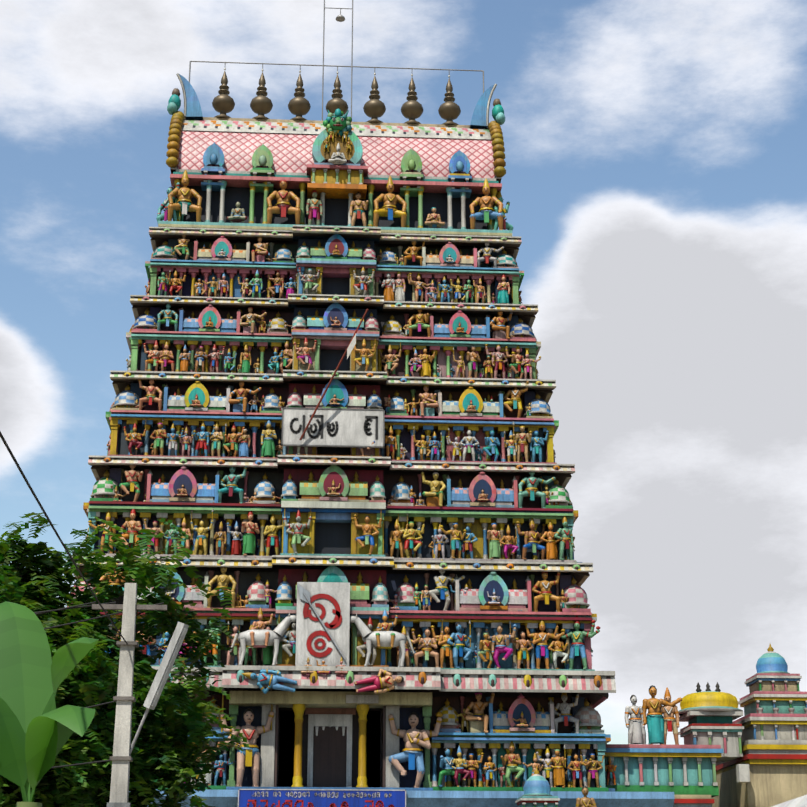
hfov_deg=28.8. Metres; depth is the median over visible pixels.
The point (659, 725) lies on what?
statues
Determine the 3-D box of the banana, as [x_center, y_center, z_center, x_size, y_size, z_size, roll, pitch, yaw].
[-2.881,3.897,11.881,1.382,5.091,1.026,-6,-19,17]
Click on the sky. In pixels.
(654, 183)
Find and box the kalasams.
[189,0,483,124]
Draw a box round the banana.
[0,601,98,806]
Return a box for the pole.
[0,431,188,806]
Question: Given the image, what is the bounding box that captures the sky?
[0,0,806,744]
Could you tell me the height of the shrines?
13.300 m
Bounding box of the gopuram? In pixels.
[67,73,674,806]
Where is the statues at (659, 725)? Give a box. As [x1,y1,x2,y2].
[576,685,681,806]
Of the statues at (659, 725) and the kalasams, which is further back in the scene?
the kalasams
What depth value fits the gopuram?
62.56 m
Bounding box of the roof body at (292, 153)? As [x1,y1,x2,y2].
[177,130,493,177]
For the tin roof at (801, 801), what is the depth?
23.37 m
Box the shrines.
[515,644,806,806]
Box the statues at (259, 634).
[67,128,604,787]
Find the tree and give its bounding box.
[0,512,248,806]
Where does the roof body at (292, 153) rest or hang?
on the gopuram
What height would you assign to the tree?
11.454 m
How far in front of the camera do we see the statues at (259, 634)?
61.87 m
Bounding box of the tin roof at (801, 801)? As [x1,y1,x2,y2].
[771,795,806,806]
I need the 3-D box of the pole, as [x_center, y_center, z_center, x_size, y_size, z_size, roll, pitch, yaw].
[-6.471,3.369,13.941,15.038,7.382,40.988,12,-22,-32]

